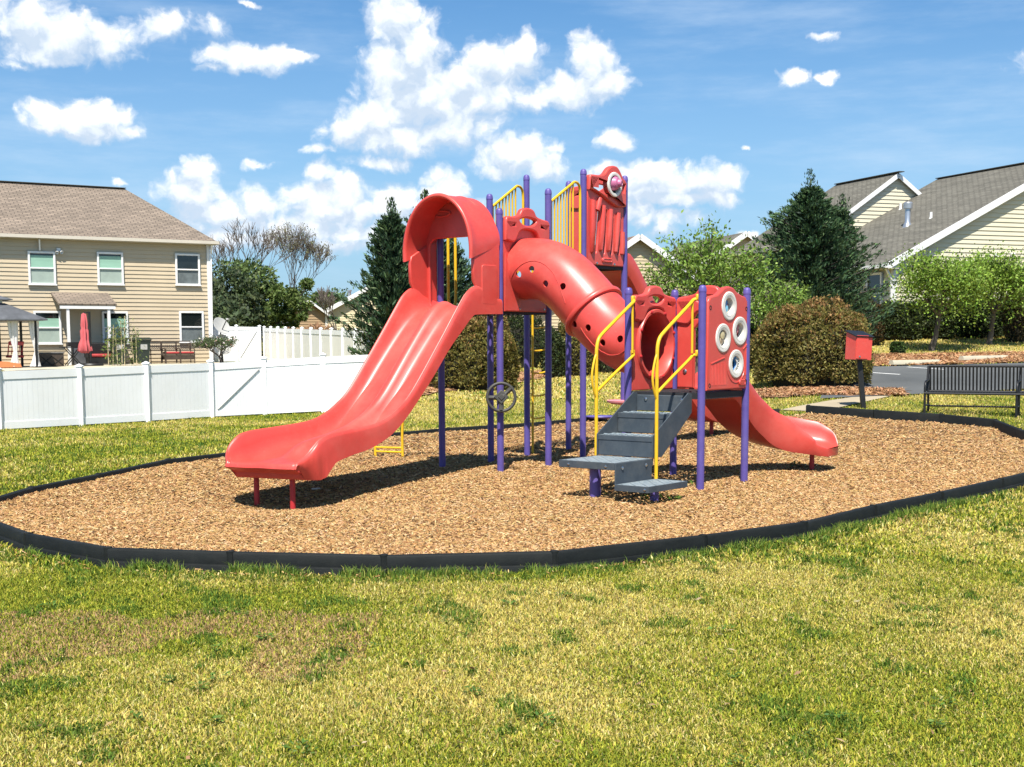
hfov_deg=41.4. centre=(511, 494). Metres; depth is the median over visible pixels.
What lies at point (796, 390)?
pine straw
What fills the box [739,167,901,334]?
conifer
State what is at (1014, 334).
bush
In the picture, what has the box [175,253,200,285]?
window
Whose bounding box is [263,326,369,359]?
tall fence
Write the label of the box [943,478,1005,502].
landscape timber
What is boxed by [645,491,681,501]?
weed
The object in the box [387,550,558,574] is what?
landscape timber
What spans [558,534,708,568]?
landscape timber
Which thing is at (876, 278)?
window
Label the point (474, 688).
lawn weeds
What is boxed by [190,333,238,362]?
rose bush
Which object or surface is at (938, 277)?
young tree
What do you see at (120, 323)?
bamboo stem
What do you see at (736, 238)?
distant house
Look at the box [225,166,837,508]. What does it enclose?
play structure
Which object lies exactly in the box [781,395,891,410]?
walkway
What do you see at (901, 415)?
landscape timber
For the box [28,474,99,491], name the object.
landscape timber
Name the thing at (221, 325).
satellite dish
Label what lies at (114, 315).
window
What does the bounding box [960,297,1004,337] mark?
hedge bush
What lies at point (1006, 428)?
landscape timber
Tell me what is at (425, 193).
conifer
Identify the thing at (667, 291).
leafy shrub
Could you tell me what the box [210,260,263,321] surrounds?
background tree
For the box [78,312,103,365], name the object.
folded umbrella
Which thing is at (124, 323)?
bamboo stem
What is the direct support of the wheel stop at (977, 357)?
on the mulch strip at (950, 362)
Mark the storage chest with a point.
(51, 358)
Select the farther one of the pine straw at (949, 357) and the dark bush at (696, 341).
the dark bush at (696, 341)
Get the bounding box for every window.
[27,251,56,285]
[33,311,62,344]
[96,252,124,285]
[102,311,128,343]
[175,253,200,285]
[179,311,203,342]
[866,272,882,303]
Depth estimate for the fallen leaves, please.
7.63 m
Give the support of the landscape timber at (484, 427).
on the lawn at (940, 350)
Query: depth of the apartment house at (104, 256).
58.28 m
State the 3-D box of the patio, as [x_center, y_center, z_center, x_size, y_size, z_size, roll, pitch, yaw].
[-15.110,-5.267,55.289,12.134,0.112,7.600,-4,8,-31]
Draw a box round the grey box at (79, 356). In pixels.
[71,348,85,364]
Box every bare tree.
[210,216,294,284]
[258,222,338,296]
[316,286,336,329]
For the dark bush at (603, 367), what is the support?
on the lawn at (940, 350)
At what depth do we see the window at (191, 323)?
59.99 m
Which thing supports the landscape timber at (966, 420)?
on the lawn at (940, 350)
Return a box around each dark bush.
[507,315,544,367]
[539,325,565,377]
[557,319,598,375]
[590,355,619,372]
[695,328,697,361]
[750,318,759,368]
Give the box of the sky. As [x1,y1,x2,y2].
[0,0,1023,335]
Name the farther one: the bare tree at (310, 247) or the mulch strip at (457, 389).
the bare tree at (310, 247)
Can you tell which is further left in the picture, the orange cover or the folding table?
the orange cover
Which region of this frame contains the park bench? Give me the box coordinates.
[923,365,1023,417]
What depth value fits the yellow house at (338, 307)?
98.61 m
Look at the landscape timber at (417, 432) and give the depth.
23.31 m
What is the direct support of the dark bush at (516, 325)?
on the lawn at (940, 350)
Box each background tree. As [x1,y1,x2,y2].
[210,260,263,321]
[212,292,270,341]
[215,256,286,333]
[249,277,315,328]
[280,284,312,323]
[302,287,347,308]
[683,275,726,332]
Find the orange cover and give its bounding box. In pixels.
[0,361,21,367]
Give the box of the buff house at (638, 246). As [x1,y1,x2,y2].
[510,234,697,330]
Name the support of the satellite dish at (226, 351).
on the patio
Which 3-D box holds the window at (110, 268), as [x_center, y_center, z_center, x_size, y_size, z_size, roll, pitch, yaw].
[-17.168,-9.666,57.914,1.170,1.405,0.110,-4,8,-31]
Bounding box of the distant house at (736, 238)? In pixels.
[672,231,756,273]
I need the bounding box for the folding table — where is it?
[59,342,79,365]
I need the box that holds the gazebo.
[0,296,47,366]
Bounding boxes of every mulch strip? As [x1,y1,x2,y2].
[422,376,544,394]
[761,390,910,397]
[874,352,1023,365]
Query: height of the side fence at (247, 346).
1.937 m
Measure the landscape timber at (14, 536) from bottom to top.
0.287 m
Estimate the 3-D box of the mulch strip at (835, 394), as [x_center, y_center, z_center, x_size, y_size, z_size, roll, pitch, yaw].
[7.021,-2.318,30.913,4.161,0.214,2.256,1,7,13]
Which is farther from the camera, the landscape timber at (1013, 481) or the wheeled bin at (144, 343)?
the wheeled bin at (144, 343)
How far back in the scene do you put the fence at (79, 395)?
30.16 m
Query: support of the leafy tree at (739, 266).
on the lawn at (940, 350)
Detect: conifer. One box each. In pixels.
[329,196,410,354]
[373,188,472,326]
[444,238,475,316]
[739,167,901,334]
[824,193,885,339]
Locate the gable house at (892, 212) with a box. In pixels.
[728,162,1023,320]
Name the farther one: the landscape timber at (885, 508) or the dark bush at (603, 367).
the dark bush at (603, 367)
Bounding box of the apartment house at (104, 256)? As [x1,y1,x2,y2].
[0,180,218,364]
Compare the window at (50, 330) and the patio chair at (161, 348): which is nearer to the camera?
the window at (50, 330)
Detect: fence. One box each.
[0,353,367,429]
[213,324,261,361]
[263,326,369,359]
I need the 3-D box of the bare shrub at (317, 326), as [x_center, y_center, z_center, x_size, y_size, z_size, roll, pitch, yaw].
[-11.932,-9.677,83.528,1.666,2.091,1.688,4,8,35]
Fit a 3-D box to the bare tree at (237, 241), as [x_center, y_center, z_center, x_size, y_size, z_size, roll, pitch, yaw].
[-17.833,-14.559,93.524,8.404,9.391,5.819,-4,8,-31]
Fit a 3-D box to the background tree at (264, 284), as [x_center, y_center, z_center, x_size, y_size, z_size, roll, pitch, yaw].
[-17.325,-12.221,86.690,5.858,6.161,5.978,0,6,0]
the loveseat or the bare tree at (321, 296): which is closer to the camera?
the loveseat
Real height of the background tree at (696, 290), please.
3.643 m
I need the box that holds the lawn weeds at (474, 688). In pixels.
[39,590,960,766]
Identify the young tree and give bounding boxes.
[874,243,1013,350]
[944,240,1023,344]
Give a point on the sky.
(266, 114)
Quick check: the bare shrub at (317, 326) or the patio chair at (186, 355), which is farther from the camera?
the bare shrub at (317, 326)
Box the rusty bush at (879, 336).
[855,298,885,345]
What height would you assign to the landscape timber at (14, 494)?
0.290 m
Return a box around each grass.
[0,382,1023,567]
[22,489,1013,579]
[418,335,1023,402]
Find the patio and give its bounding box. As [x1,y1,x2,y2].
[2,362,219,370]
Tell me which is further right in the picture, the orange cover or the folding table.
the folding table
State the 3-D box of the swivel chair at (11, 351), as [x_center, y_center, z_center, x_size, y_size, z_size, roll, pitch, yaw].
[-19.400,-5.502,52.846,0.593,0.990,0.562,-5,8,-37]
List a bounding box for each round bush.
[429,316,522,390]
[750,294,876,386]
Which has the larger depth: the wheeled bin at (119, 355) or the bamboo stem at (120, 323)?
the wheeled bin at (119, 355)
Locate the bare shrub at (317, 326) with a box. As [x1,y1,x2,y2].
[305,321,331,329]
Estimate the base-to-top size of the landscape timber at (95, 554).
0.284 m
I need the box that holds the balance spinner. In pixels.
[586,415,611,420]
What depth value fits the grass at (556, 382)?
38.81 m
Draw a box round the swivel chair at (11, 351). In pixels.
[6,341,23,357]
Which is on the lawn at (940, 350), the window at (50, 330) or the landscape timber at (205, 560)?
the landscape timber at (205, 560)
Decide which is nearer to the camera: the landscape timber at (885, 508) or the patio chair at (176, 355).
the landscape timber at (885, 508)
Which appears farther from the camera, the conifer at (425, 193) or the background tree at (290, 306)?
the background tree at (290, 306)
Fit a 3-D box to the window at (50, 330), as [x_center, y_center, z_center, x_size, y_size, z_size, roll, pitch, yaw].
[-19.463,-7.003,56.792,1.170,1.405,0.110,-4,8,-31]
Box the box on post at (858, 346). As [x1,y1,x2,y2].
[845,330,874,408]
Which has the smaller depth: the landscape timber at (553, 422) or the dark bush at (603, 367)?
the landscape timber at (553, 422)
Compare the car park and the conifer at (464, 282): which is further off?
the conifer at (464, 282)
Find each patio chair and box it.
[150,341,165,363]
[161,341,180,363]
[176,341,194,362]
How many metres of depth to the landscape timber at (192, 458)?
18.83 m
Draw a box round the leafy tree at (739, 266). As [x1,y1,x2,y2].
[637,209,783,372]
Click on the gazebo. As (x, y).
(12, 316)
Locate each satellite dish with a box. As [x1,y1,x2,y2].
[214,317,229,360]
[216,334,231,362]
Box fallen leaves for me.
[31,586,980,766]
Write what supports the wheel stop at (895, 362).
on the mulch strip at (950, 362)
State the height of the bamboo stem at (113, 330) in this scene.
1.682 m
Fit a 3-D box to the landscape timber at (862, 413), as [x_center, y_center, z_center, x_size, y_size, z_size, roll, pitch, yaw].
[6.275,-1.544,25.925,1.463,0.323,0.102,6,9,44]
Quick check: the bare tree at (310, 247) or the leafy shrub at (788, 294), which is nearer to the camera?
the leafy shrub at (788, 294)
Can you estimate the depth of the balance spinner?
26.11 m
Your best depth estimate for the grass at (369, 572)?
10.95 m
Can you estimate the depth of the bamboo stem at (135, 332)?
55.00 m
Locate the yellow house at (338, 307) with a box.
[326,287,380,329]
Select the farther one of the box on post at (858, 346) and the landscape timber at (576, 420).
the box on post at (858, 346)
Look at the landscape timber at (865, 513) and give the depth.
12.95 m
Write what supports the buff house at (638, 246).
on the lawn at (940, 350)
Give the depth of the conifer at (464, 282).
43.28 m
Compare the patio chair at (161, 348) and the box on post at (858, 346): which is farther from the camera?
the patio chair at (161, 348)
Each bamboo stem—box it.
[100,335,121,365]
[106,328,122,365]
[107,324,124,365]
[114,319,129,365]
[117,316,132,365]
[123,335,141,365]
[127,327,146,365]
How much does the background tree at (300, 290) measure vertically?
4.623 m
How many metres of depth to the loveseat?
56.44 m
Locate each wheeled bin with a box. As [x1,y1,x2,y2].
[105,338,128,363]
[130,337,151,363]
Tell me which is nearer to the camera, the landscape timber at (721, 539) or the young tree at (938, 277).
the landscape timber at (721, 539)
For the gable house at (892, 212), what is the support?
on the lawn at (940, 350)
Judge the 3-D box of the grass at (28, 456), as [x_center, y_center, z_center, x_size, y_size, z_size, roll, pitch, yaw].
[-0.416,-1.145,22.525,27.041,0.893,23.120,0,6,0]
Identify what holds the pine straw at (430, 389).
on the mulch strip at (457, 389)
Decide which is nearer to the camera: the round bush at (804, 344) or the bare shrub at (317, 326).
the round bush at (804, 344)
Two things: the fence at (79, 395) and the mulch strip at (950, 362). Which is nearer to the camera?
the fence at (79, 395)
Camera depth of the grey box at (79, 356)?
56.62 m
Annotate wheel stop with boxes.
[889,360,938,364]
[958,355,1007,359]
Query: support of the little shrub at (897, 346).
on the pine straw at (949, 357)
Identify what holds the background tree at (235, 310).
on the lawn at (940, 350)
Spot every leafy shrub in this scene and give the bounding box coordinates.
[645,279,698,301]
[736,265,812,358]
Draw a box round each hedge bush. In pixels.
[881,300,923,340]
[917,297,964,338]
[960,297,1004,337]
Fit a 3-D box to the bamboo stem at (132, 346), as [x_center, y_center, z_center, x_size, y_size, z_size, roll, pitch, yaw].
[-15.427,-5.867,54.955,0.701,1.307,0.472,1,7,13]
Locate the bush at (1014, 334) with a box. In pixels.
[999,296,1023,341]
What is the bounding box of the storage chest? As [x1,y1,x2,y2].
[38,352,64,365]
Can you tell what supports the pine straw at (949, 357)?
on the mulch strip at (950, 362)
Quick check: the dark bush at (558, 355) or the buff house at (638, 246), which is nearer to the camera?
the dark bush at (558, 355)
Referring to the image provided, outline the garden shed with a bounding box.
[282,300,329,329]
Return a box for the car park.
[820,363,1023,397]
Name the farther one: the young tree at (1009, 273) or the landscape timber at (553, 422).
the young tree at (1009, 273)
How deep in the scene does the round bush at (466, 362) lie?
36.93 m
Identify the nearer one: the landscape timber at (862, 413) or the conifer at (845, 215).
the landscape timber at (862, 413)
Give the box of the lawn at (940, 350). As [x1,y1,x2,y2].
[0,336,1023,766]
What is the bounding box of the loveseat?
[84,343,112,363]
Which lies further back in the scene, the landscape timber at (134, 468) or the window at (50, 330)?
the window at (50, 330)
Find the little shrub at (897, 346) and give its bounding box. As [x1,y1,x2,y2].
[889,341,906,353]
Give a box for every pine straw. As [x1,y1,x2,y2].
[423,369,544,393]
[755,385,906,396]
[870,350,1023,365]
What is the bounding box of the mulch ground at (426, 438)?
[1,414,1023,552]
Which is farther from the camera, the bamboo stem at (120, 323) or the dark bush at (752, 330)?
the bamboo stem at (120, 323)
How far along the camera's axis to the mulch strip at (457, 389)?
37.19 m
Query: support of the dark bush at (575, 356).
on the lawn at (940, 350)
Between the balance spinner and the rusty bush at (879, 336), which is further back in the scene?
the rusty bush at (879, 336)
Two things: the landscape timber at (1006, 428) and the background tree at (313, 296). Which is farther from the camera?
the background tree at (313, 296)
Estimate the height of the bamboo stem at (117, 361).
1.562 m
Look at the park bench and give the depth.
26.08 m
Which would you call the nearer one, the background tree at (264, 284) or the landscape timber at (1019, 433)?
the landscape timber at (1019, 433)
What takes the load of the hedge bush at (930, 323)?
on the lawn at (940, 350)
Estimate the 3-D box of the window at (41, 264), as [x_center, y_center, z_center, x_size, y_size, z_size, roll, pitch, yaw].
[-19.585,-9.442,56.445,1.170,1.405,0.110,-4,8,-31]
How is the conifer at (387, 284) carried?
on the lawn at (940, 350)
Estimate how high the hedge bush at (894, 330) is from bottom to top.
1.467 m
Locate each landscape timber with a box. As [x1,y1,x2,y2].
[0,487,33,501]
[0,522,31,550]
[24,533,112,567]
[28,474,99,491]
[95,459,169,477]
[106,547,234,572]
[165,452,225,463]
[233,551,387,575]
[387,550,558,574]
[391,428,448,436]
[447,423,523,431]
[530,419,571,426]
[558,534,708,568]
[571,417,594,422]
[707,521,807,549]
[806,405,873,417]
[806,504,876,535]
[874,409,938,422]
[876,491,944,517]
[939,413,993,426]
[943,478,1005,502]
[992,419,1016,436]
[1002,472,1023,490]
[1016,428,1023,439]
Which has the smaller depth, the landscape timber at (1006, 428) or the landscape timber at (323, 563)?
the landscape timber at (323, 563)

